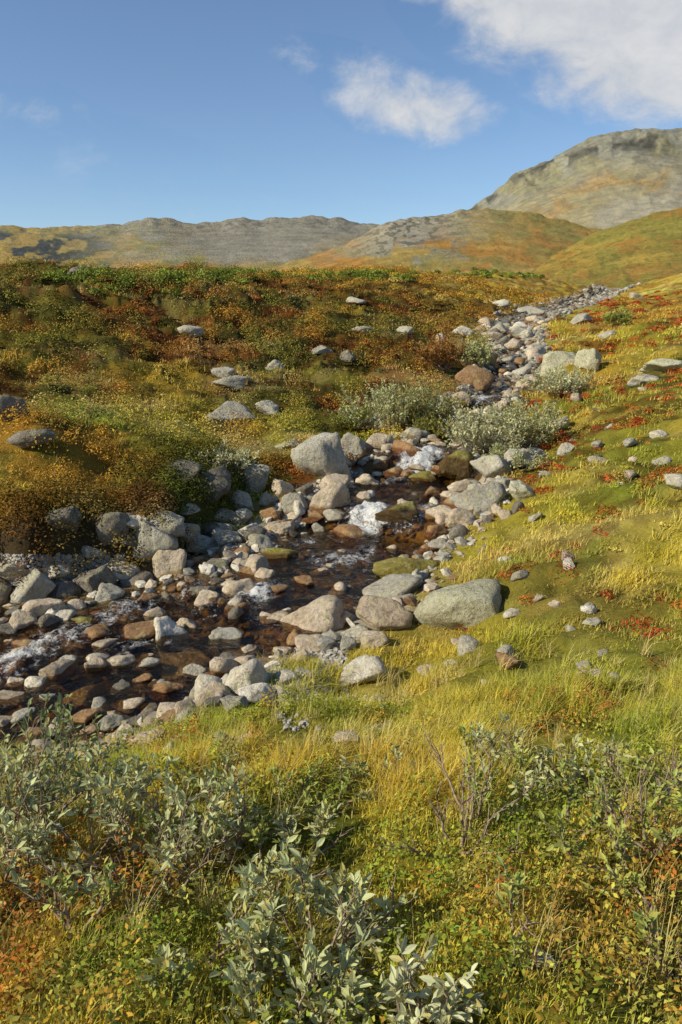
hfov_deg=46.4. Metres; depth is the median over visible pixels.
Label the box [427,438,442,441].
stone
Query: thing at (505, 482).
boulder
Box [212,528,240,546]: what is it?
boulder
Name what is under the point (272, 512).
boulder
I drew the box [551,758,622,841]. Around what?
willow shrub
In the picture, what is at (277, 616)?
boulder
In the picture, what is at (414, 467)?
stone
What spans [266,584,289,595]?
boulder
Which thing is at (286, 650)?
boulder
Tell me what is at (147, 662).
boulder
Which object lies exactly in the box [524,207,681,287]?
grassy hillside
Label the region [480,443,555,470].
willow shrub
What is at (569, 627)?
stone
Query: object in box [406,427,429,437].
boulder
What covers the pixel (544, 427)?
willow shrub
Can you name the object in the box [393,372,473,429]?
willow shrub
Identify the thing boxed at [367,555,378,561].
stone
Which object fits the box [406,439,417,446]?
stone
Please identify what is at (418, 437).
stone
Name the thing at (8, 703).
boulder
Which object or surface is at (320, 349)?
boulder
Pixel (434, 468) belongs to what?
boulder
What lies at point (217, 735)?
boulder
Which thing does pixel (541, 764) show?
willow shrub
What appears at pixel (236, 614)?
boulder
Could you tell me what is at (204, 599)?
boulder
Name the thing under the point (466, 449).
stone
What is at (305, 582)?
boulder
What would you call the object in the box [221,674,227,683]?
stone
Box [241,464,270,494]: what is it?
boulder
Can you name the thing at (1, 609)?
stone
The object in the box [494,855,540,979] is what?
willow shrub
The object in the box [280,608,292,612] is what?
stone
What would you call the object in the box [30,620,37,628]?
stone
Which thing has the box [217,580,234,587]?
boulder
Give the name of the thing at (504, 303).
boulder
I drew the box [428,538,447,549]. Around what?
stone
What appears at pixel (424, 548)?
boulder
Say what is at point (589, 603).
boulder
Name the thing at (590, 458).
stone
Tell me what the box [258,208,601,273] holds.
heath hill
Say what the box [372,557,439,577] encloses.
boulder
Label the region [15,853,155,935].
willow shrub
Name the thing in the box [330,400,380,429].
willow shrub
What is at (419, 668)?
boulder
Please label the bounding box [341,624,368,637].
boulder
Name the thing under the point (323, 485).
stone
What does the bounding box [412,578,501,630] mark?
boulder
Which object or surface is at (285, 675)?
boulder
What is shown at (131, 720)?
boulder
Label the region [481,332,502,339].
stone
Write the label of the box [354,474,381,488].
boulder
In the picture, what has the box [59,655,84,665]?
boulder
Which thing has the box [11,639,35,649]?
boulder
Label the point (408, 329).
boulder
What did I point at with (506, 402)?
stone
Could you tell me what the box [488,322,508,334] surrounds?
boulder
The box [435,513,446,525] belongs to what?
boulder
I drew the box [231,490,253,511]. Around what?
boulder
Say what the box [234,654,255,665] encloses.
stone
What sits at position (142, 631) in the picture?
boulder
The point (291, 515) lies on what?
boulder
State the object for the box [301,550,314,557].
stone
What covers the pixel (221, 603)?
stone
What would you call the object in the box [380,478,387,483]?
stone
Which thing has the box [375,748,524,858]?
willow shrub
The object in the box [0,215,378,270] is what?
hill
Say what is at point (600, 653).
stone
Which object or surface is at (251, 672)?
boulder
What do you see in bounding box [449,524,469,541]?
stone
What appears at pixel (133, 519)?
boulder
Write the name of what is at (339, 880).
willow shrub
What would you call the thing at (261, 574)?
boulder
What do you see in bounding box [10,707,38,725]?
boulder
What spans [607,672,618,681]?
boulder
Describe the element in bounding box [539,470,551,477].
stone
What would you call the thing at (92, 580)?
boulder
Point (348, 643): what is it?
boulder
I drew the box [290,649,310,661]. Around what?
boulder
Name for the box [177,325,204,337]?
boulder
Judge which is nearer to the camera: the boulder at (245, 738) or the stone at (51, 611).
the boulder at (245, 738)
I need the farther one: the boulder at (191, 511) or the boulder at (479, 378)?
the boulder at (479, 378)
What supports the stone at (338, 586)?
on the ground at (546, 575)
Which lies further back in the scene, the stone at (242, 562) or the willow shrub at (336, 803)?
the stone at (242, 562)
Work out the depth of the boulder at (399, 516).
11.71 m
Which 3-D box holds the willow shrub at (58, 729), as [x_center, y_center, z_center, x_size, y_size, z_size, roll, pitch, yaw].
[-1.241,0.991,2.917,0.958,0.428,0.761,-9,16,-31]
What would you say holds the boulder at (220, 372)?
on the ground at (546, 575)
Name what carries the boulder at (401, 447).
on the ground at (546, 575)
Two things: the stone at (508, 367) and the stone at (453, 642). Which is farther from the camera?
the stone at (508, 367)
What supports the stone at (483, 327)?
on the ground at (546, 575)
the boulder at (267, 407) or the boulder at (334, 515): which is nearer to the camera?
the boulder at (334, 515)
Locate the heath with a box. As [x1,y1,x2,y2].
[0,254,681,1023]
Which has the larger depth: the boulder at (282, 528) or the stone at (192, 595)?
the boulder at (282, 528)
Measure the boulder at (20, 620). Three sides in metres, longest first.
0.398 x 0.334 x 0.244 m
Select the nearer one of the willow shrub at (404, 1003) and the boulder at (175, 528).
the willow shrub at (404, 1003)
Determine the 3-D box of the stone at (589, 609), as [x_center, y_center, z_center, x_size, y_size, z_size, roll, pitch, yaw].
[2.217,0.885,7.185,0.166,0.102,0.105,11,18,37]
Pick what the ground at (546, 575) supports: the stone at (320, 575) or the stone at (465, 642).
the stone at (465, 642)
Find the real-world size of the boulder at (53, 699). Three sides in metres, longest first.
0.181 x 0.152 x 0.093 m
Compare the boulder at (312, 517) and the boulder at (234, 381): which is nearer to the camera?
the boulder at (312, 517)
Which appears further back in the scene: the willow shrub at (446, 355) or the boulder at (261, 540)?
the willow shrub at (446, 355)
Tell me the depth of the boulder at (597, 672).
5.30 m
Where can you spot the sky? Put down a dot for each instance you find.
(121, 112)
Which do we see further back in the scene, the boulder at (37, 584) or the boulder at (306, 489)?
the boulder at (306, 489)
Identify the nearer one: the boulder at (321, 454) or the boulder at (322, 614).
the boulder at (322, 614)
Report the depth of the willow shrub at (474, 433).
14.24 m
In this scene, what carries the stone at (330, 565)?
in the stream water
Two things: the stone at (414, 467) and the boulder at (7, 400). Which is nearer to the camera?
the boulder at (7, 400)
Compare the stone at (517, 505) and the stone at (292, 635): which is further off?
the stone at (517, 505)
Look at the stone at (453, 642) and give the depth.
7.76 m
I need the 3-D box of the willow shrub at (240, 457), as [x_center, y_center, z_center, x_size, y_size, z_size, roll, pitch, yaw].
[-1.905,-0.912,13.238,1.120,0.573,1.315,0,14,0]
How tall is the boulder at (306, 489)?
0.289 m
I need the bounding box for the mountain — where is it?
[469,128,681,229]
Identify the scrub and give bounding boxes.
[37,262,544,295]
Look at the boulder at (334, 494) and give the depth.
12.22 m
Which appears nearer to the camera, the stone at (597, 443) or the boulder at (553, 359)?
the stone at (597, 443)
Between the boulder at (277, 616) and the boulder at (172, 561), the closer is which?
the boulder at (277, 616)
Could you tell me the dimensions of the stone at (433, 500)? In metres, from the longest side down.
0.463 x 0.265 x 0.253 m
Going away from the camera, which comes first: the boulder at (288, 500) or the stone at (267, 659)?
the stone at (267, 659)
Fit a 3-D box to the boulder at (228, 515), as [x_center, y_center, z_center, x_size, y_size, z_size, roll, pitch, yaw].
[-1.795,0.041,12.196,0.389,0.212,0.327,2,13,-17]
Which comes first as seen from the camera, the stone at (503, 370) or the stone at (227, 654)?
the stone at (227, 654)
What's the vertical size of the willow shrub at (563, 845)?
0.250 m
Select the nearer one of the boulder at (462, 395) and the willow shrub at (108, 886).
the willow shrub at (108, 886)
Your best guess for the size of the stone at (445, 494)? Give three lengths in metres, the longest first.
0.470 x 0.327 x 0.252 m
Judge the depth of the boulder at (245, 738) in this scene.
4.73 m
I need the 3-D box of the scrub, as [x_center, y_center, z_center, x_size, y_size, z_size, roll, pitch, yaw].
[1.247,-19.023,64.461,16.392,4.570,79.171,6,15,24]
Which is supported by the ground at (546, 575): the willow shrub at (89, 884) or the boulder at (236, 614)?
the willow shrub at (89, 884)
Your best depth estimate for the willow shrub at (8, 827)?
2.56 m
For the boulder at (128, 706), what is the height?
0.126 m
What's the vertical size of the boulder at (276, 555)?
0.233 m
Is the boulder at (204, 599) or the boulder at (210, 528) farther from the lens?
the boulder at (210, 528)
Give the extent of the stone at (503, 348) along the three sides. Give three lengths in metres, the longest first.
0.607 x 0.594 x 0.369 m
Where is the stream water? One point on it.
(366, 510)
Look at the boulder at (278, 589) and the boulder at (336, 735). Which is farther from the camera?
the boulder at (278, 589)
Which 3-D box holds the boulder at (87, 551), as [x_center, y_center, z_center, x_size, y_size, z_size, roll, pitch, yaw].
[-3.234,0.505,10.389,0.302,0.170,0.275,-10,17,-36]
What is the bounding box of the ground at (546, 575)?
[0,259,681,1023]
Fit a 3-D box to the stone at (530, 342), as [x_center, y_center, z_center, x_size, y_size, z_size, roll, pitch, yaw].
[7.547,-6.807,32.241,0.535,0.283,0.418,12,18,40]
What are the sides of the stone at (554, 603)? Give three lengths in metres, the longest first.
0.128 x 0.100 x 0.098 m
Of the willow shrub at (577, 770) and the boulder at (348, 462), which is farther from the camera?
the boulder at (348, 462)
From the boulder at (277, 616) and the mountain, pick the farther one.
the mountain
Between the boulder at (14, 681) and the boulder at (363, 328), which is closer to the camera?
the boulder at (14, 681)
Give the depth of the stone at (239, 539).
11.20 m
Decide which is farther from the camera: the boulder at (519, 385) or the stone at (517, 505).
the boulder at (519, 385)
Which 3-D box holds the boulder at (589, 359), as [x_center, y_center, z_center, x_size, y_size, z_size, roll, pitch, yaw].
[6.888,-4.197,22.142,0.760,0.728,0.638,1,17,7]
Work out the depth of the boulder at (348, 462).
14.37 m
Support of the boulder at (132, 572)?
on the ground at (546, 575)
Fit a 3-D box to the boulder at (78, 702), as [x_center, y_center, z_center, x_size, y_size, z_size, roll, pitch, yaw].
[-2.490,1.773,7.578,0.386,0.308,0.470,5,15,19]
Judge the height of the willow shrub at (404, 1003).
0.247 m
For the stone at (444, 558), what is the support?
on the ground at (546, 575)
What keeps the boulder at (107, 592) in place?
on the ground at (546, 575)
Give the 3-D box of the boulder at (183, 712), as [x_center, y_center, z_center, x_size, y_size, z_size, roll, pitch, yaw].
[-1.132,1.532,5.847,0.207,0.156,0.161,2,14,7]
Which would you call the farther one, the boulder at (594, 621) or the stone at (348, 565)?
the stone at (348, 565)
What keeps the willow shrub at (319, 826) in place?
on the ground at (546, 575)
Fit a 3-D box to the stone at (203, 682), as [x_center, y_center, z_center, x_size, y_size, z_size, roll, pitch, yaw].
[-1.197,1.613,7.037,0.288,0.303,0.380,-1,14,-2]
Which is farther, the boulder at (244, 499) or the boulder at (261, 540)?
the boulder at (244, 499)
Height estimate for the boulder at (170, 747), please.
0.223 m
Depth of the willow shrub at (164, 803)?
2.83 m
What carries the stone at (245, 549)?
on the ground at (546, 575)
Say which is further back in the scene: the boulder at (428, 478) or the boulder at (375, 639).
the boulder at (428, 478)
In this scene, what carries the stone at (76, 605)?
on the ground at (546, 575)
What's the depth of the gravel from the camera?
7.90 m
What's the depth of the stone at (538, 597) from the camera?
7.81 m
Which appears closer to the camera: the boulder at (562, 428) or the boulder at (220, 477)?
the boulder at (220, 477)
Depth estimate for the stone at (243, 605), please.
9.02 m
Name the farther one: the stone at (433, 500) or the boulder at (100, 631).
the stone at (433, 500)
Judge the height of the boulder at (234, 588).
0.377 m
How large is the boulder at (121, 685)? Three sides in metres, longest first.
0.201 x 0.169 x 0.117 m
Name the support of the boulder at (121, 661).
in the stream water
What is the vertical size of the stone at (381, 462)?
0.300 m
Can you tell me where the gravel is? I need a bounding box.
[0,440,394,731]
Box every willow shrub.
[0,692,129,838]
[0,718,107,809]
[0,730,84,914]
[0,744,189,909]
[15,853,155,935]
[58,753,244,921]
[82,744,160,829]
[98,960,196,1023]
[113,751,233,858]
[137,835,297,1010]
[175,776,258,860]
[186,445,234,467]
[194,439,261,474]
[197,749,264,809]
[208,837,417,1023]
[219,925,394,1023]
[234,757,330,836]
[241,822,333,922]
[273,802,354,860]
[305,862,398,957]
[325,753,382,820]
[326,375,459,431]
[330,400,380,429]
[337,741,423,803]
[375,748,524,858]
[384,932,486,1023]
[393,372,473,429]
[408,409,454,440]
[410,333,467,370]
[425,730,544,821]
[439,400,529,454]
[454,335,501,366]
[457,723,538,782]
[465,712,593,802]
[469,394,574,448]
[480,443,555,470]
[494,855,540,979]
[516,363,602,398]
[538,770,681,904]
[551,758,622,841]
[566,735,681,800]
[591,769,681,882]
[603,307,633,326]
[608,739,681,816]
[615,887,681,982]
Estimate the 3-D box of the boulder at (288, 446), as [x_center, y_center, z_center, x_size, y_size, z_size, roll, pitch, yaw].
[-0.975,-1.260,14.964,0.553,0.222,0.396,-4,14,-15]
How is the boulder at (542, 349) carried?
on the ground at (546, 575)
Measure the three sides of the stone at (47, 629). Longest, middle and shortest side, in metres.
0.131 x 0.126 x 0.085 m
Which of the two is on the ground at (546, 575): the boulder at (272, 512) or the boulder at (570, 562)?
the boulder at (570, 562)
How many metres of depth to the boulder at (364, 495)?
12.88 m
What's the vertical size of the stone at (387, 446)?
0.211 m
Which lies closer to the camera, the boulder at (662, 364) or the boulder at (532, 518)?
the boulder at (532, 518)
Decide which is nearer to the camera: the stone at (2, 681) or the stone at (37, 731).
the stone at (37, 731)
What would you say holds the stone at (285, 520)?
on the ground at (546, 575)
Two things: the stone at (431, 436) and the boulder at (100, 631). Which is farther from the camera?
the stone at (431, 436)
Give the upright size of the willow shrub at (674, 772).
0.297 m
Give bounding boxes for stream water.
[0,288,622,745]
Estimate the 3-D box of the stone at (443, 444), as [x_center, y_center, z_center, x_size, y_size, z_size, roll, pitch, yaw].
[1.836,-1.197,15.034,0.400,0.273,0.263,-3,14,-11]
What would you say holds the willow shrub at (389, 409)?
on the ground at (546, 575)
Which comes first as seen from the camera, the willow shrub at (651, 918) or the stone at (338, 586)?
the willow shrub at (651, 918)
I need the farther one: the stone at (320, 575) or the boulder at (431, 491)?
the boulder at (431, 491)
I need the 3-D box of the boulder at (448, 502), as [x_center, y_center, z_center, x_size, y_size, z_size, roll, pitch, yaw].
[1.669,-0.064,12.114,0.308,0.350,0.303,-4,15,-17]
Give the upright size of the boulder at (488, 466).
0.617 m
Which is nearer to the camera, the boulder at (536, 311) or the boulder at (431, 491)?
the boulder at (431, 491)
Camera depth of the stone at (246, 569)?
10.04 m
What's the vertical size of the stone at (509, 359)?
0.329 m
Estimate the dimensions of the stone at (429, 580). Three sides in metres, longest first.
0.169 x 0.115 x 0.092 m
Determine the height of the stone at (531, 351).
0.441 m
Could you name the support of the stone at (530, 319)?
on the ground at (546, 575)
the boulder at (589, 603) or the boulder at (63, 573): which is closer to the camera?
the boulder at (589, 603)
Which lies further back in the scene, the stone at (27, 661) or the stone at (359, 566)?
the stone at (359, 566)
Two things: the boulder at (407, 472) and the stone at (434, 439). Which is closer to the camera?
the boulder at (407, 472)
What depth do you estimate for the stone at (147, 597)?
9.53 m
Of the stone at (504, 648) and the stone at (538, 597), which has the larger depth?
the stone at (538, 597)
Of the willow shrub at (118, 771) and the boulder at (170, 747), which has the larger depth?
the boulder at (170, 747)
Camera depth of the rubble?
10.08 m
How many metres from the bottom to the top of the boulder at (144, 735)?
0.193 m
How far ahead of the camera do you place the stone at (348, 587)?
9.50 m
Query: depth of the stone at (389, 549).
11.06 m
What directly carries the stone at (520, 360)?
on the ground at (546, 575)
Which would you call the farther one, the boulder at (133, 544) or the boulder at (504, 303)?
the boulder at (504, 303)
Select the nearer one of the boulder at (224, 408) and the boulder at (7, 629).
the boulder at (7, 629)
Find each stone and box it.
[0,606,6,617]
[0,677,4,688]
[2,639,17,646]
[9,646,32,670]
[18,727,50,742]
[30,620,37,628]
[41,627,52,633]
[44,608,57,613]
[66,599,87,611]
[84,653,113,670]
[85,600,96,605]
[91,697,113,717]
[133,592,161,607]
[141,653,154,658]
[148,679,157,686]
[155,702,175,719]
[175,699,196,716]
[177,581,187,591]
[188,591,196,599]
[189,687,194,696]
[194,674,221,698]
[209,657,238,677]
[215,689,233,695]
[216,598,227,608]
[219,651,238,658]
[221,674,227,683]
[224,597,244,617]
[232,546,249,554]
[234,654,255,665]
[235,602,251,615]
[236,536,242,543]
[237,566,260,585]
[240,558,247,565]
[241,526,266,539]
[241,552,249,557]
[259,611,270,625]
[259,657,271,661]
[264,521,280,532]
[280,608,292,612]
[282,519,296,530]
[286,629,302,646]
[293,500,304,515]
[300,532,310,541]
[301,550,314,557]
[309,567,328,577]
[319,482,327,488]
[324,563,335,569]
[325,530,342,544]
[328,581,346,598]
[332,549,345,557]
[344,563,352,568]
[344,607,356,617]
[345,585,350,591]
[352,563,365,569]
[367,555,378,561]
[368,490,374,498]
[372,456,389,469]
[372,472,382,478]
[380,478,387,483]
[381,443,391,451]
[384,545,396,554]
[397,498,407,503]
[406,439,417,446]
[408,464,424,470]
[408,492,419,501]
[411,435,422,443]
[412,568,420,574]
[417,507,425,520]
[420,438,430,444]
[420,569,428,577]
[424,434,437,438]
[424,579,435,582]
[425,505,451,522]
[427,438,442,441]
[427,441,448,453]
[428,497,439,505]
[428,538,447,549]
[438,491,458,501]
[441,555,449,563]
[448,442,462,449]
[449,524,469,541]
[451,638,458,645]
[457,448,472,451]
[457,634,479,655]
[467,484,477,489]
[473,326,486,330]
[478,317,490,324]
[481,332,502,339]
[490,328,500,332]
[491,344,506,350]
[495,398,508,408]
[495,652,519,669]
[496,358,502,364]
[496,509,512,519]
[497,335,510,343]
[497,644,513,655]
[498,368,507,373]
[498,556,510,563]
[501,356,513,364]
[501,364,517,371]
[502,371,513,379]
[503,608,520,618]
[510,570,528,581]
[511,501,524,513]
[512,366,531,374]
[513,321,527,327]
[514,357,524,367]
[519,330,532,335]
[523,340,534,345]
[525,315,536,323]
[526,347,540,356]
[532,594,544,602]
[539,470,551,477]
[548,600,562,607]
[561,550,574,559]
[565,625,576,631]
[570,393,581,400]
[580,605,596,613]
[587,455,608,464]
[591,440,602,447]
[597,649,608,656]
[623,438,637,446]
[624,470,636,480]
[628,456,637,461]
[637,387,646,391]
[649,429,668,438]
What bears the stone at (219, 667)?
on the ground at (546, 575)
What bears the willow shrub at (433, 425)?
on the ground at (546, 575)
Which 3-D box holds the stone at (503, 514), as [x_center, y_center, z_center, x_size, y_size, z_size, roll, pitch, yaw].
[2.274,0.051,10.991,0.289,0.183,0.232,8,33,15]
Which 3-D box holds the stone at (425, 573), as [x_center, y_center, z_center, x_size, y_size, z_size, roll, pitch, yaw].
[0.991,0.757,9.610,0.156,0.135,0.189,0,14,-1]
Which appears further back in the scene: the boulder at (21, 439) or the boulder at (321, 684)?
the boulder at (21, 439)
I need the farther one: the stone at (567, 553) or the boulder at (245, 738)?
the stone at (567, 553)
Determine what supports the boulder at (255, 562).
in the stream water
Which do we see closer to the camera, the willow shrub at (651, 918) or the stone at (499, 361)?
the willow shrub at (651, 918)
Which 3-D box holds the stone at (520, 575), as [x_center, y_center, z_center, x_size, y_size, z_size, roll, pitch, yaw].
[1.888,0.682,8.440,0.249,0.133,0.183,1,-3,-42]
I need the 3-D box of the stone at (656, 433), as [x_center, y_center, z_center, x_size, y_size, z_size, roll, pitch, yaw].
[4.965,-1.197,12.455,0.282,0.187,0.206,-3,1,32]
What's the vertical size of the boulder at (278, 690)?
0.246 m
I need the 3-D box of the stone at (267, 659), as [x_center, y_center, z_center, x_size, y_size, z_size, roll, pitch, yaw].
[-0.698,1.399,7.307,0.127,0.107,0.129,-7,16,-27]
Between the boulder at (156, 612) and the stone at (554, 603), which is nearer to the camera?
the stone at (554, 603)
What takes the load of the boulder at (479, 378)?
on the ground at (546, 575)
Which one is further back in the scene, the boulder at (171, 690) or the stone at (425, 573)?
the stone at (425, 573)
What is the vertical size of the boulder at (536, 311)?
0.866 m
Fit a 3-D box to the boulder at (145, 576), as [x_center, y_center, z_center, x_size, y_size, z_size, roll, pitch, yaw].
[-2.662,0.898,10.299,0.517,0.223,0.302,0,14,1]
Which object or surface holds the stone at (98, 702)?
on the ground at (546, 575)
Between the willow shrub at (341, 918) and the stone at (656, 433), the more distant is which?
the stone at (656, 433)
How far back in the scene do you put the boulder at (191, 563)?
10.62 m
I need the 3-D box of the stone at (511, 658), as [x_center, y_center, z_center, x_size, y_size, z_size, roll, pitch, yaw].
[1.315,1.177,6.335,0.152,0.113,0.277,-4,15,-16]
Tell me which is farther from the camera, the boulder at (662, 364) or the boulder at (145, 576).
the boulder at (662, 364)
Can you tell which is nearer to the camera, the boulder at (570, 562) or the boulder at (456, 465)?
the boulder at (570, 562)
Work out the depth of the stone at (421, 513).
12.02 m
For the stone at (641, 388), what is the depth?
15.81 m
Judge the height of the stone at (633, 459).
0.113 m
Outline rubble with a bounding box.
[0,282,640,759]
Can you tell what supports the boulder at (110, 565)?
on the ground at (546, 575)
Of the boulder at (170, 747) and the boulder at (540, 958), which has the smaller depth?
the boulder at (540, 958)
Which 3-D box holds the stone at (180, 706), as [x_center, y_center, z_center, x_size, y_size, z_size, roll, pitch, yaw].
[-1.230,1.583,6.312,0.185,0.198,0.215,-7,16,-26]
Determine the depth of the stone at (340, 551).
10.87 m
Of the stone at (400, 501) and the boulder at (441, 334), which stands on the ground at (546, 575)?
the boulder at (441, 334)
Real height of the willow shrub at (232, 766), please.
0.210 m
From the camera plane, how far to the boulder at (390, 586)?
9.11 m
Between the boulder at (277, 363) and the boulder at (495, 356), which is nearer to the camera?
the boulder at (277, 363)
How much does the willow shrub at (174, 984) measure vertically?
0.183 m
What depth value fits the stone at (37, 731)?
6.67 m
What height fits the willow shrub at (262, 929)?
0.279 m
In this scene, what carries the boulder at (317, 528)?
on the ground at (546, 575)
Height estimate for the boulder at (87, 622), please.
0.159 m
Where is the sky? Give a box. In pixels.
[0,0,681,227]
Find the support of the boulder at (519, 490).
on the ground at (546, 575)
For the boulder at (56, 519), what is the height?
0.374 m
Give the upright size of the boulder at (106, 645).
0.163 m
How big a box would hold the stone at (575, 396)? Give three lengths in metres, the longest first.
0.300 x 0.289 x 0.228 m
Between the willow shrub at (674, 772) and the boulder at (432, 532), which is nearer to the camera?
the willow shrub at (674, 772)
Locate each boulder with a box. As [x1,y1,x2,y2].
[0,395,27,421]
[0,563,26,580]
[0,577,12,605]
[0,622,17,636]
[0,659,24,678]
[0,690,26,708]
[0,715,12,728]
[4,677,24,688]
[5,610,38,636]
[6,429,55,448]
[10,568,55,604]
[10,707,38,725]
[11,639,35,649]
[20,739,51,757]
[22,598,67,618]
[24,676,48,693]
[37,613,60,629]
[38,659,79,684]
[39,693,57,703]
[44,563,70,578]
[46,506,81,531]
[48,717,80,735]
[55,609,76,623]
[56,581,81,601]
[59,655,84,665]
[59,682,107,715]
[62,616,101,632]
[66,266,89,274]
[69,565,117,593]
[73,708,99,728]
[78,623,113,644]
[78,739,125,756]
[81,545,106,557]
[84,655,112,675]
[92,638,121,652]
[95,512,129,544]
[95,582,124,604]
[97,559,118,572]
[97,714,125,732]
[106,654,135,671]
[109,679,130,696]
[111,561,140,579]
[115,697,145,713]
[118,571,153,586]
[119,531,137,547]
[119,710,153,726]
[121,620,155,646]
[124,512,147,529]
[126,728,168,750]
[131,673,154,684]
[132,518,177,561]
[133,657,160,671]
[143,607,166,620]
[148,509,184,537]
[149,681,185,702]
[151,549,186,581]
[154,616,189,651]
[155,652,211,681]
[163,741,176,754]
[167,459,202,482]
[174,710,197,722]
[176,618,203,633]
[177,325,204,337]
[180,503,200,514]
[182,523,200,542]
[182,663,206,678]
[185,560,195,568]
[186,534,217,552]
[190,586,217,595]
[191,465,230,503]
[193,681,230,708]
[194,590,220,607]
[200,522,221,536]
[205,401,256,426]
[205,558,228,570]
[209,627,242,644]
[211,366,235,377]
[211,375,251,389]
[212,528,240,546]
[214,508,233,522]
[215,731,229,747]
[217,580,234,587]
[218,523,236,530]
[220,695,248,711]
[222,578,257,602]
[224,659,268,695]
[228,606,244,626]
[230,508,252,525]
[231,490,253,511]
[232,644,258,655]
[234,730,255,748]
[237,523,258,539]
[238,683,275,706]
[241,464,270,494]
[245,554,270,572]
[248,533,273,549]
[253,567,274,584]
[255,400,279,415]
[259,492,278,505]
[259,507,279,521]
[260,548,298,567]
[263,611,289,625]
[265,359,284,370]
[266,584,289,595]
[269,520,295,535]
[271,479,293,497]
[272,646,292,654]
[274,438,299,450]
[275,670,298,684]
[275,686,293,707]
[279,595,344,634]
[281,492,307,513]
[281,512,301,519]
[290,432,350,476]
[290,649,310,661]
[294,575,314,590]
[295,634,336,652]
[295,667,311,677]
[296,482,313,495]
[301,511,324,524]
[307,480,350,514]
[311,345,332,354]
[311,681,338,694]
[312,523,325,539]
[320,473,350,489]
[323,509,346,522]
[330,524,369,547]
[332,730,359,742]
[339,654,385,688]
[340,350,355,362]
[340,635,356,649]
[341,432,365,459]
[341,611,355,622]
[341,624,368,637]
[344,455,351,466]
[346,297,366,303]
[352,326,374,333]
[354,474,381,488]
[356,491,375,502]
[356,595,412,630]
[359,630,388,648]
[362,574,423,598]
[365,433,393,455]
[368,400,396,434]
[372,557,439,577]
[374,501,418,529]
[382,467,403,478]
[392,440,424,465]
[395,468,414,482]
[396,326,412,333]
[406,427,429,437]
[408,471,436,489]
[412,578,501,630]
[416,543,438,554]
[416,664,434,677]
[421,486,440,502]
[424,525,448,541]
[430,465,442,476]
[435,333,446,342]
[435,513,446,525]
[438,450,474,480]
[440,496,456,508]
[447,479,472,492]
[447,508,475,527]
[449,481,505,513]
[450,326,472,336]
[451,391,472,407]
[455,365,494,391]
[469,455,511,478]
[485,478,514,488]
[487,352,497,366]
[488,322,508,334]
[493,299,510,307]
[503,448,536,467]
[504,338,520,352]
[509,480,534,500]
[511,326,535,335]
[515,378,538,392]
[517,306,545,315]
[525,344,546,353]
[528,447,544,457]
[528,513,542,522]
[530,948,557,968]
[540,351,575,375]
[553,416,568,432]
[557,442,574,455]
[563,557,574,569]
[570,313,591,324]
[574,348,601,371]
[576,661,591,670]
[577,668,605,683]
[581,617,601,625]
[584,602,597,610]
[598,330,615,338]
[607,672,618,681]
[627,374,659,386]
[629,293,643,299]
[638,358,681,373]
[652,455,671,464]
[664,473,681,489]
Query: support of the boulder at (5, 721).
in the stream water
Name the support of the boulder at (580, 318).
on the ground at (546, 575)
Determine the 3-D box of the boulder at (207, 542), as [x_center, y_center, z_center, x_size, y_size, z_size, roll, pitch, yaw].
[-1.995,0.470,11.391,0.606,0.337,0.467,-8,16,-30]
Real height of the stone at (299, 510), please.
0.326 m
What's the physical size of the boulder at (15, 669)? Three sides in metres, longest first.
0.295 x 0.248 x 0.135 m
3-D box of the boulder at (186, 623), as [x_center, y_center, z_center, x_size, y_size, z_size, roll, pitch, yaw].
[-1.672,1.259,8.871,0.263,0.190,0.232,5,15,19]
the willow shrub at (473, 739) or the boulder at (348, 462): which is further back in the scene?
the boulder at (348, 462)
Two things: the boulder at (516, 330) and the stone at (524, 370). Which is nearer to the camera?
the stone at (524, 370)
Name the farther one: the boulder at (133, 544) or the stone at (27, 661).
the boulder at (133, 544)
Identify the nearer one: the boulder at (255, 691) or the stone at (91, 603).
the boulder at (255, 691)
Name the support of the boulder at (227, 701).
on the ground at (546, 575)
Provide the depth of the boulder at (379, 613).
8.16 m
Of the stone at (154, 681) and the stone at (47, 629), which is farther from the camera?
the stone at (47, 629)
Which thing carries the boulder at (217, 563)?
on the ground at (546, 575)
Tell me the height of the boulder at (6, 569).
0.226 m
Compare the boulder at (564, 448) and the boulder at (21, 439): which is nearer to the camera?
the boulder at (21, 439)
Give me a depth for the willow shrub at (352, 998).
1.83 m
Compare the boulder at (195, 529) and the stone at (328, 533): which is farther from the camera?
the stone at (328, 533)
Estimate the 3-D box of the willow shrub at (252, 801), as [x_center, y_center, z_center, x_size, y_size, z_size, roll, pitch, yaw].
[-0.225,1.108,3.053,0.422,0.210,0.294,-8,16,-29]
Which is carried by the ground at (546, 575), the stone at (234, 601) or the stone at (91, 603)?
the stone at (91, 603)
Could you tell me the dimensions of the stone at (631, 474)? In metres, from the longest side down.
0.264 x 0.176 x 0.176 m
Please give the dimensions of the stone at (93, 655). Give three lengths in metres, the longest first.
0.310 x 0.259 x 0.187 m
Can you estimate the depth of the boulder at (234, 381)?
19.89 m
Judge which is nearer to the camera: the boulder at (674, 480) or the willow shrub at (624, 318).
the boulder at (674, 480)
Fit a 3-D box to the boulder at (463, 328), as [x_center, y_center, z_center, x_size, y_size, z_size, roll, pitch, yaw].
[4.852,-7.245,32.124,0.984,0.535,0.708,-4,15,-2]

